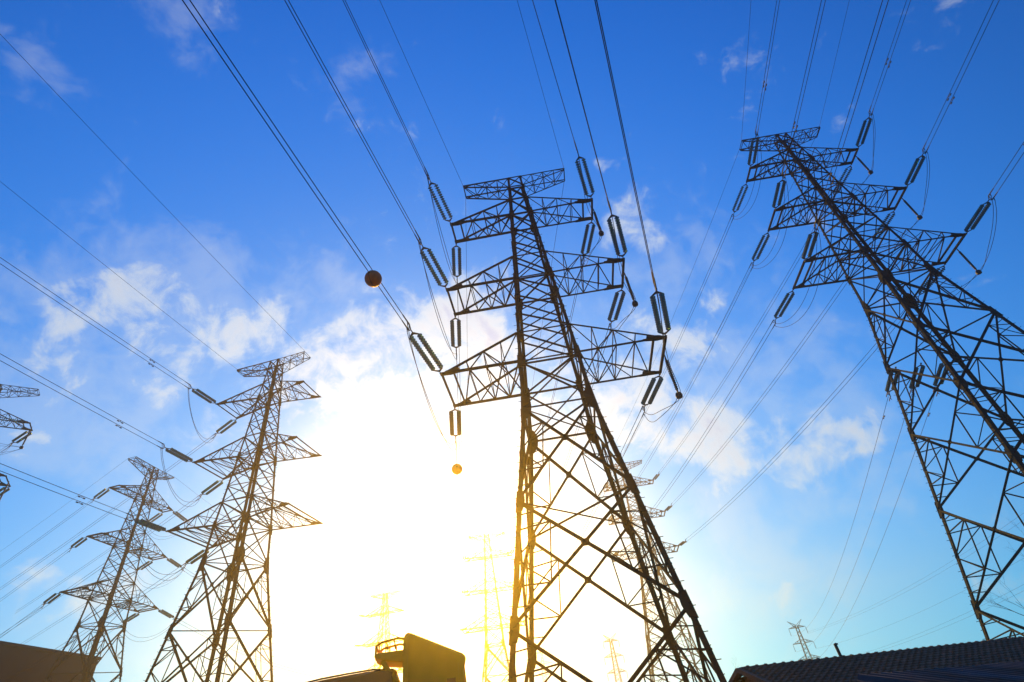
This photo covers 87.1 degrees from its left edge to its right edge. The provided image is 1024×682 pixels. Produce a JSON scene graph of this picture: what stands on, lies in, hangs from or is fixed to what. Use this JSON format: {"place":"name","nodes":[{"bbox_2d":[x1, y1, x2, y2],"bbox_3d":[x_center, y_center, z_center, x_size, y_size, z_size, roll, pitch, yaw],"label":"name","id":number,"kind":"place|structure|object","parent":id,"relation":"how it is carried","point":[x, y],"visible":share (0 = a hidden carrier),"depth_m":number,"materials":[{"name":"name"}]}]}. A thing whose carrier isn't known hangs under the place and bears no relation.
{"place":"outdoors","nodes":[
{"label":"outdoors","id":0,"kind":"place"},
{"bbox_2d":[0,0,1023,681],"label":"sky","id":1,"kind":"structure","parent":0,"point":[142,76],"materials":[{"name":"blue"}]},
{"label":"ground","id":2,"kind":"structure","parent":0,"visible":0},
{"bbox_2d":[0,384,39,486],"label":"lattice pylon","id":3,"kind":"object","parent":2,"relation":"on","point":[22,428],"visible":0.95,"depth_m":60.10,"materials":[{"name":"metal"}]},
{"bbox_2d":[7,431,31,447],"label":"insulator string","id":4,"kind":"object","parent":3,"relation":"attached to","point":[21,435],"visible":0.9,"depth_m":60.74,"materials":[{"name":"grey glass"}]},
{"bbox_2d":[0,641,101,681],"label":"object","id":5,"kind":"structure","parent":2,"relation":"on","point":[15,658],"depth_m":66.19,"materials":[{"name":"brown concrete"}]},
{"bbox_2d":[44,456,173,681],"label":"lattice pylon","id":6,"kind":"object","parent":2,"relation":"on","point":[91,658],"visible":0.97,"depth_m":67.05,"materials":[{"name":"metal"}]},
{"bbox_2d":[40,592,60,608],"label":"insulator string","id":7,"kind":"object","parent":6,"relation":"attached to","point":[49,598],"visible":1,"depth_m":62.35,"materials":[{"name":"grey glass"}]},
{"bbox_2d":[67,537,86,552],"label":"insulator string","id":8,"kind":"object","parent":6,"relation":"attached to","point":[78,541],"visible":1,"depth_m":66.68,"materials":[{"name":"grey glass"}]},
{"bbox_2d":[143,351,322,681],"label":"lattice pylon","id":9,"kind":"object","parent":2,"relation":"on","point":[233,567],"visible":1,"depth_m":44.21,"materials":[{"name":"metal"}]},
{"bbox_2d":[0,181,233,366],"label":"earth wire","id":10,"kind":"object","parent":9,"relation":"attached to","point":[107,267],"visible":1,"depth_m":42.52,"materials":[{"name":"metal"}]},
{"bbox_2d":[124,513,166,531],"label":"insulator string","id":11,"kind":"object","parent":9,"relation":"attached to","point":[150,525],"visible":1,"depth_m":41.82,"materials":[{"name":"grey glass"}]},
{"bbox_2d":[1,471,122,517],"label":"conductor wire","id":12,"kind":"object","parent":11,"relation":"attached to","point":[61,494],"visible":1,"depth_m":36.02,"materials":[{"name":"metal"}]},
{"bbox_2d":[0,463,124,512],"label":"conductor wire","id":13,"kind":"object","parent":11,"relation":"attached to","point":[62,488],"visible":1,"depth_m":36.03,"materials":[{"name":"metal"}]},
{"bbox_2d":[0,34,295,341],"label":"earth wire","id":14,"kind":"object","parent":9,"relation":"attached to","point":[139,180],"visible":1,"depth_m":36.96,"materials":[{"name":"metal"}]},
{"bbox_2d":[157,441,193,462],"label":"insulator string","id":15,"kind":"object","parent":9,"relation":"attached to","point":[178,454],"visible":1,"depth_m":46.09,"materials":[{"name":"grey glass"}]},
{"bbox_2d":[0,360,156,445],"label":"conductor wire","id":16,"kind":"object","parent":15,"relation":"attached to","point":[78,403],"visible":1,"depth_m":38.27,"materials":[{"name":"metal"}]},
{"bbox_2d":[1,354,156,440],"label":"conductor wire","id":17,"kind":"object","parent":15,"relation":"attached to","point":[78,397],"visible":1,"depth_m":38.51,"materials":[{"name":"metal"}]},
{"bbox_2d":[180,549,208,570],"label":"insulator string","id":18,"kind":"object","parent":9,"relation":"attached to","point":[195,558],"visible":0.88,"depth_m":47.88,"materials":[{"name":"grey glass"}]},
{"bbox_2d":[184,381,216,404],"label":"insulator string","id":19,"kind":"object","parent":9,"relation":"attached to","point":[211,400],"visible":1,"depth_m":50.38,"materials":[{"name":"grey glass"}]},
{"bbox_2d":[1,264,182,384],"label":"conductor wire","id":20,"kind":"object","parent":19,"relation":"attached to","point":[149,363],"visible":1,"depth_m":40.23,"materials":[{"name":"metal"}]},
{"bbox_2d":[0,257,183,380],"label":"conductor wire","id":21,"kind":"object","parent":19,"relation":"attached to","point":[150,359],"visible":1,"depth_m":40.16,"materials":[{"name":"metal"}]},
{"bbox_2d":[196,480,222,500],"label":"insulator string","id":22,"kind":"object","parent":9,"relation":"attached to","point":[211,486],"visible":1,"depth_m":51.36,"materials":[{"name":"grey glass"}]},
{"bbox_2d":[212,419,236,438],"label":"insulator string","id":23,"kind":"object","parent":9,"relation":"attached to","point":[225,425],"visible":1,"depth_m":54.88,"materials":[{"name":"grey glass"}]},
{"bbox_2d":[362,590,403,672],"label":"lattice pylon","id":24,"kind":"object","parent":2,"relation":"on","point":[386,596],"visible":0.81,"depth_m":130.45,"materials":[{"name":"metal"}]},
{"bbox_2d":[307,632,466,681],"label":"dump truck","id":25,"kind":"object","parent":2,"relation":"on","point":[417,658],"visible":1,"depth_m":10.31,"materials":[{"name":"yellow paint"}]},
{"bbox_2d":[462,532,524,681],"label":"lattice pylon","id":26,"kind":"object","parent":2,"relation":"on","point":[485,628],"visible":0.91,"depth_m":103.14,"materials":[{"name":"metal"}]},
{"bbox_2d":[441,168,726,681],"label":"lattice pylon","id":27,"kind":"object","parent":2,"relation":"on","point":[588,398],"visible":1,"depth_m":26.44,"materials":[{"name":"metal"}]},
{"bbox_2d":[380,1,462,184],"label":"earth wire","id":28,"kind":"object","parent":27,"relation":"attached to","point":[419,88],"visible":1,"depth_m":34.33,"materials":[{"name":"metal"}]},
{"bbox_2d":[402,315,442,374],"bbox_3d":[-4.316,0.390,26.143,0.698,0.643,4.350,-16,-45,10],"label":"insulator string","id":29,"kind":"object","parent":27,"relation":"attached to","point":[429,350],"visible":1,"depth_m":26.26,"materials":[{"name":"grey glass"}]},
{"bbox_2d":[182,0,401,319],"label":"conductor wire","id":30,"kind":"object","parent":29,"relation":"attached to","point":[279,142],"visible":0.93,"depth_m":18.21,"materials":[{"name":"metal"}]},
{"bbox_2d":[364,270,381,286],"bbox_3d":[-5.858,-2.629,22.754,0.720,0.745,0.745,-16,-46,10],"label":"marker ball","id":31,"kind":"object","parent":30,"relation":"hanging from","point":[372,278],"visible":1,"depth_m":22.50,"materials":[{"name":"orange paint"}]},
{"bbox_2d":[189,0,402,314],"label":"conductor wire","id":32,"kind":"object","parent":29,"relation":"attached to","point":[284,140],"visible":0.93,"depth_m":18.59,"materials":[{"name":"metal"}]},
{"bbox_2d":[407,331,455,450],"bbox_3d":[-3.885,3.702,28.224,0.280,2.353,10.712,-9,-39,2],"label":"jumper wire","id":33,"kind":"object","parent":29,"relation":"hanging from","point":[424,389],"visible":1,"depth_m":25.57,"materials":[{"name":"metal"}]},
{"bbox_2d":[407,325,455,444],"bbox_3d":[-4.051,3.380,28.531,0.029,2.232,10.672,-9,-39,2],"label":"jumper wire","id":34,"kind":"object","parent":29,"relation":"hanging from","point":[424,392],"visible":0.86,"depth_m":26.43,"materials":[{"name":"metal"}]},
{"bbox_2d":[415,230,448,289],"bbox_3d":[-4.541,-4.385,30.491,0.698,0.643,4.350,-16,-45,10],"label":"insulator string","id":35,"kind":"object","parent":27,"relation":"attached to","point":[440,271],"visible":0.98,"depth_m":30.67,"materials":[{"name":"grey glass"}]},
{"bbox_2d":[284,0,414,234],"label":"conductor wire","id":36,"kind":"object","parent":35,"relation":"attached to","point":[345,110],"visible":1,"depth_m":23.92,"materials":[{"name":"metal"}]},
{"bbox_2d":[288,0,414,229],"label":"conductor wire","id":37,"kind":"object","parent":35,"relation":"attached to","point":[348,109],"visible":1,"depth_m":24.34,"materials":[{"name":"metal"}]},
{"bbox_2d":[424,166,451,224],"bbox_3d":[-4.759,-9.203,34.740,0.698,0.643,4.350,-16,-45,10],"label":"insulator string","id":38,"kind":"object","parent":27,"relation":"attached to","point":[443,202],"visible":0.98,"depth_m":34.91,"materials":[{"name":"grey glass"}]},
{"bbox_2d":[343,1,423,168],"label":"conductor wire","id":39,"kind":"object","parent":38,"relation":"attached to","point":[381,81],"visible":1,"depth_m":29.33,"materials":[{"name":"metal"}]},
{"bbox_2d":[345,0,423,165],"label":"conductor wire","id":40,"kind":"object","parent":38,"relation":"attached to","point":[383,80],"visible":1,"depth_m":29.64,"materials":[{"name":"metal"}]},
{"bbox_2d":[449,407,460,447],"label":"insulator string","id":41,"kind":"object","parent":27,"relation":"attached to","point":[451,418],"visible":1,"depth_m":31.39,"materials":[{"name":"grey glass"}]},
{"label":"conductor wire","id":42,"kind":"object","parent":41,"relation":"attached to","visible":0},
{"bbox_2d":[452,464,461,474],"bbox_3d":[-3.653,8.502,35.768,0.720,0.745,0.745,-3,-39,-7],"label":"marker ball","id":43,"kind":"object","parent":42,"relation":"hanging from","point":[456,469],"visible":1,"depth_m":35.51,"materials":[{"name":"orange paint"}]},
{"bbox_2d":[450,315,460,359],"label":"insulator string","id":44,"kind":"object","parent":27,"relation":"attached to","point":[453,333],"visible":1,"depth_m":35.14,"materials":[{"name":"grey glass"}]},
{"bbox_2d":[451,243,461,283],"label":"insulator string","id":45,"kind":"object","parent":27,"relation":"attached to","point":[454,263],"visible":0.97,"depth_m":38.94,"materials":[{"name":"grey glass"}]},
{"bbox_2d":[574,142,594,199],"bbox_3d":[4.585,-10.746,34.428,0.698,0.643,4.350,-17,-45,11],"label":"insulator string","id":46,"kind":"object","parent":27,"relation":"attached to","point":[586,172],"visible":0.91,"depth_m":34.58,"materials":[{"name":"grey glass"}]},
{"bbox_2d":[532,0,574,141],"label":"conductor wire","id":47,"kind":"object","parent":46,"relation":"attached to","point":[553,70],"visible":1,"depth_m":29.75,"materials":[{"name":"metal"}]},
{"bbox_2d":[581,219,595,265],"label":"insulator string","id":48,"kind":"object","parent":27,"relation":"attached to","point":[585,238],"visible":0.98,"depth_m":38.58,"materials":[{"name":"grey glass"}]},
{"bbox_2d":[607,287,625,332],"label":"insulator string","id":49,"kind":"object","parent":27,"relation":"attached to","point":[616,295],"visible":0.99,"depth_m":34.82,"materials":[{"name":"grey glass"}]},
{"bbox_2d":[606,197,627,259],"bbox_3d":[5.835,-6.107,30.140,0.698,0.643,4.350,-17,-45,11],"label":"insulator string","id":50,"kind":"object","parent":27,"relation":"attached to","point":[620,232],"visible":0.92,"depth_m":30.29,"materials":[{"name":"grey glass"}]},
{"bbox_2d":[555,2,606,196],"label":"conductor wire","id":51,"kind":"object","parent":50,"relation":"attached to","point":[580,96],"visible":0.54,"depth_m":24.91,"materials":[{"name":"metal"}]},
{"bbox_2d":[555,0,608,200],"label":"conductor wire","id":52,"kind":"object","parent":50,"relation":"attached to","point":[580,95],"visible":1,"depth_m":24.45,"materials":[{"name":"metal"}]},
{"bbox_2d":[624,273,637,306],"bbox_3d":[6.954,-3.073,31.778,0.360,2.720,0.360,-8,-39,0],"label":"jumper post","id":53,"kind":"object","parent":27,"relation":"hanging from","point":[634,303],"visible":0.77,"depth_m":31.43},
{"bbox_2d":[640,373,662,417],"bbox_3d":[8.078,3.227,31.438,0.698,0.643,4.350,-3,-39,-7],"label":"insulator string","id":54,"kind":"object","parent":27,"relation":"attached to","point":[655,390],"visible":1,"depth_m":31.11,"materials":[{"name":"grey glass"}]},
{"bbox_2d":[650,272,670,337],"bbox_3d":[7.080,-1.514,25.759,0.698,0.643,4.350,-17,-45,11],"label":"insulator string","id":55,"kind":"object","parent":27,"relation":"attached to","point":[664,312],"visible":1,"depth_m":25.89,"materials":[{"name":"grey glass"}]},
{"bbox_2d":[594,0,651,271],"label":"conductor wire","id":56,"kind":"object","parent":55,"relation":"attached to","point":[621,126],"visible":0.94,"depth_m":19.40,"materials":[{"name":"metal"}]},
{"bbox_2d":[596,0,653,277],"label":"conductor wire","id":57,"kind":"object","parent":55,"relation":"attached to","point":[623,129],"visible":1,"depth_m":19.06,"materials":[{"name":"metal"}]},
{"bbox_2d":[645,291,677,421],"bbox_3d":[7.779,1.834,27.766,0.831,2.559,10.707,-10,-39,2],"label":"jumper wire","id":58,"kind":"object","parent":55,"relation":"hanging from","point":[665,361],"visible":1,"depth_m":25.33,"materials":[{"name":"metal"}]},
{"bbox_2d":[643,291,680,414],"bbox_3d":[7.830,1.684,27.901,0.929,2.966,10.669,-10,-39,2],"label":"jumper wire","id":59,"kind":"object","parent":55,"relation":"hanging from","point":[669,364],"visible":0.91,"depth_m":25.98,"materials":[{"name":"metal"}]},
{"bbox_2d":[665,356,682,398],"bbox_3d":[8.239,1.798,27.748,0.360,2.720,0.360,-8,-39,0],"label":"jumper post","id":60,"kind":"object","parent":27,"relation":"hanging from","point":[678,395],"visible":0.82,"depth_m":27.49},
{"bbox_2d":[603,633,625,681],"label":"lattice pylon","id":61,"kind":"object","parent":2,"relation":"on","point":[617,666],"visible":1,"depth_m":176.91,"materials":[{"name":"metal"}]},
{"bbox_2d":[603,460,711,681],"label":"lattice pylon","id":62,"kind":"object","parent":2,"relation":"on","point":[645,608],"visible":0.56,"depth_m":92.00,"materials":[{"name":"metal"}]},
{"bbox_2d":[788,620,819,660],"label":"lattice pylon","id":63,"kind":"object","parent":2,"relation":"on","point":[803,639],"visible":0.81,"depth_m":175.12,"materials":[{"name":"metal"}]},
{"bbox_2d":[728,636,1023,681],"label":"tiled shed","id":64,"kind":"structure","parent":2,"relation":"on","point":[847,668],"depth_m":14.81,"materials":[{"name":"tile"}]},
{"bbox_2d":[739,126,1023,640],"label":"lattice pylon","id":65,"kind":"object","parent":2,"relation":"on","point":[907,301],"visible":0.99,"depth_m":37.26,"materials":[{"name":"metal"}]},
{"bbox_2d":[730,182,747,222],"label":"insulator string","id":66,"kind":"object","parent":65,"relation":"attached to","point":[741,200],"visible":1,"depth_m":50.70,"materials":[{"name":"grey glass"}]},
{"bbox_2d":[747,126,758,167],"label":"insulator string","id":67,"kind":"object","parent":65,"relation":"attached to","point":[750,153],"visible":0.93,"depth_m":46.53,"materials":[{"name":"grey glass"}]},
{"bbox_2d":[748,230,769,271],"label":"insulator string","id":68,"kind":"object","parent":65,"relation":"attached to","point":[758,247],"visible":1,"depth_m":47.00,"materials":[{"name":"grey glass"}]},
{"bbox_2d":[616,273,746,508],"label":"conductor wire","id":69,"kind":"object","parent":68,"relation":"attached to","point":[699,366],"visible":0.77,"depth_m":58.87,"materials":[{"name":"metal"}]},
{"bbox_2d":[614,273,749,514],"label":"conductor wire","id":70,"kind":"object","parent":68,"relation":"attached to","point":[700,369],"visible":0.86,"depth_m":58.07,"materials":[{"name":"metal"}]},
{"bbox_2d":[772,168,785,209],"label":"insulator string","id":71,"kind":"object","parent":65,"relation":"attached to","point":[776,195],"visible":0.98,"depth_m":42.29,"materials":[{"name":"grey glass"}]},
{"bbox_2d":[783,0,821,167],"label":"conductor wire","id":72,"kind":"object","parent":71,"relation":"attached to","point":[802,84],"visible":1,"depth_m":34.71,"materials":[{"name":"metal"}]},
{"bbox_2d":[786,0,825,169],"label":"conductor wire","id":73,"kind":"object","parent":71,"relation":"attached to","point":[805,86],"visible":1,"depth_m":34.45,"materials":[{"name":"metal"}]},
{"bbox_2d":[770,289,794,328],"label":"insulator string","id":74,"kind":"object","parent":65,"relation":"attached to","point":[782,304],"visible":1,"depth_m":43.29,"materials":[{"name":"grey glass"}]},
{"bbox_2d":[619,326,769,548],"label":"conductor wire","id":75,"kind":"object","parent":74,"relation":"attached to","point":[707,428],"visible":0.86,"depth_m":57.20,"materials":[{"name":"metal"}]},
{"bbox_2d":[620,330,771,550],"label":"conductor wire","id":76,"kind":"object","parent":74,"relation":"attached to","point":[714,422],"visible":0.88,"depth_m":54.49,"materials":[{"name":"metal"}]},
{"bbox_2d":[801,219,818,261],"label":"insulator string","id":77,"kind":"object","parent":65,"relation":"attached to","point":[813,243],"visible":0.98,"depth_m":37.98,"materials":[{"name":"grey glass"}]},
{"bbox_2d":[816,0,882,218],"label":"conductor wire","id":78,"kind":"object","parent":77,"relation":"attached to","point":[829,178],"visible":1,"depth_m":29.10,"materials":[{"name":"metal"}]},
{"bbox_2d":[819,0,888,221],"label":"conductor wire","id":79,"kind":"object","parent":77,"relation":"attached to","point":[855,107],"visible":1,"depth_m":28.55,"materials":[{"name":"metal"}]},
{"bbox_2d":[832,164,851,198],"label":"insulator string","id":80,"kind":"object","parent":65,"relation":"attached to","point":[846,169],"visible":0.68,"depth_m":49.99,"materials":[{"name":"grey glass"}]},
{"bbox_2d":[662,205,826,467],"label":"conductor wire","id":81,"kind":"object","parent":80,"relation":"attached to","point":[751,334],"visible":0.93,"depth_m":66.67,"materials":[{"name":"metal"}]},
{"bbox_2d":[661,208,828,471],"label":"conductor wire","id":82,"kind":"object","parent":80,"relation":"attached to","point":[745,348],"visible":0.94,"depth_m":67.32,"materials":[{"name":"metal"}]},
{"bbox_2d":[855,105,873,148],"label":"insulator string","id":83,"kind":"object","parent":65,"relation":"attached to","point":[862,130],"visible":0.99,"depth_m":46.21,"materials":[{"name":"grey glass"}]},
{"bbox_2d":[869,209,895,247],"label":"insulator string","id":84,"kind":"object","parent":65,"relation":"attached to","point":[891,218],"visible":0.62,"depth_m":46.21,"materials":[{"name":"grey glass"}]},
{"bbox_2d":[672,254,862,502],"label":"conductor wire","id":85,"kind":"object","parent":84,"relation":"attached to","point":[772,381],"visible":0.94,"depth_m":62.49,"materials":[{"name":"metal"}]},
{"bbox_2d":[673,257,864,504],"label":"conductor wire","id":86,"kind":"object","parent":84,"relation":"attached to","point":[780,375],"visible":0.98,"depth_m":60.38,"materials":[{"name":"metal"}]},
{"bbox_2d":[885,367,897,400],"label":"insulator string","id":87,"kind":"object","parent":65,"relation":"attached to","point":[887,387],"visible":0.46,"depth_m":39.32,"materials":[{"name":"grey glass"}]},
{"bbox_2d":[904,142,928,187],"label":"insulator string","id":88,"kind":"object","parent":65,"relation":"attached to","point":[913,169],"visible":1,"depth_m":41.96,"materials":[{"name":"grey glass"}]},
{"bbox_2d":[926,0,993,141],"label":"conductor wire","id":89,"kind":"object","parent":88,"relation":"attached to","point":[960,70],"visible":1,"depth_m":35.67,"materials":[{"name":"metal"}]},
{"bbox_2d":[929,1,998,145],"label":"conductor wire","id":90,"kind":"object","parent":88,"relation":"attached to","point":[964,72],"visible":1,"depth_m":35.26,"materials":[{"name":"metal"}]},
{"bbox_2d":[909,363,924,396],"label":"insulator string","id":91,"kind":"object","parent":65,"relation":"attached to","point":[921,371],"visible":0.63,"depth_m":38.90,"materials":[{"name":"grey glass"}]},
{"bbox_2d":[916,263,945,300],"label":"insulator string","id":92,"kind":"object","parent":65,"relation":"attached to","point":[924,286],"visible":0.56,"depth_m":42.98,"materials":[{"name":"grey glass"}]},
{"bbox_2d":[690,313,901,535],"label":"conductor wire","id":93,"kind":"object","parent":92,"relation":"attached to","point":[814,413],"visible":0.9,"depth_m":55.91,"materials":[{"name":"metal"}]},
{"bbox_2d":[690,317,903,538],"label":"conductor wire","id":94,"kind":"object","parent":92,"relation":"attached to","point":[818,414],"visible":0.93,"depth_m":55.10,"materials":[{"name":"metal"}]},
{"bbox_2d":[933,363,946,396],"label":"insulator string","id":95,"kind":"object","parent":65,"relation":"attached to","point":[936,380],"visible":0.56,"depth_m":38.90,"materials":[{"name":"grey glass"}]},
{"bbox_2d":[957,249,981,274],"bbox_3d":[33.514,-5.885,39.611,0.360,2.720,0.360,-8,-39,0],"label":"jumper post","id":96,"kind":"object","parent":65,"relation":"hanging from","point":[977,272],"visible":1,"depth_m":39.37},
{"bbox_2d":[964,188,997,234],"bbox_3d":[32.572,-8.805,37.464,0.698,0.643,4.350,-14,-34,8],"label":"insulator string","id":97,"kind":"object","parent":65,"relation":"attached to","point":[979,217],"visible":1,"depth_m":37.60,"materials":[{"name":"grey glass"}]},
{"bbox_2d":[857,661,1023,681],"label":"corrugated lean to","id":98,"kind":"object","parent":2,"relation":"on","point":[1006,672],"visible":1,"depth_m":8.29,"materials":[{"name":"metal"}]},
{"bbox_2d":[966,520,1023,615],"bbox_3d":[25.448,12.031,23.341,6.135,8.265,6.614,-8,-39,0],"label":"lattice pylon","id":99,"kind":"object","parent":2,"relation":"on","point":[1000,594],"visible":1,"depth_m":25.81,"materials":[{"name":"grey metal"}]},
{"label":"insulator string","id":100,"kind":"object","parent":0,"visible":0},
{"bbox_2d":[797,396,888,634],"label":"conductor wire","id":101,"kind":"object","parent":100,"relation":"attached to","point":[861,495],"visible":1,"depth_m":52.84,"materials":[{"name":"metal"}]},
{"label":"insulator string","id":102,"kind":"object","parent":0,"visible":0},
{"bbox_2d":[810,394,911,644],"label":"conductor wire","id":103,"kind":"object","parent":102,"relation":"attached to","point":[875,508],"visible":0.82,"depth_m":54.28,"materials":[{"name":"metal"}]},
{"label":"insulator string","id":104,"kind":"object","parent":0,"visible":0},
{"bbox_2d":[827,395,934,648],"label":"conductor wire","id":105,"kind":"object","parent":104,"relation":"attached to","point":[892,513],"visible":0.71,"depth_m":55.22,"materials":[{"name":"metal"}]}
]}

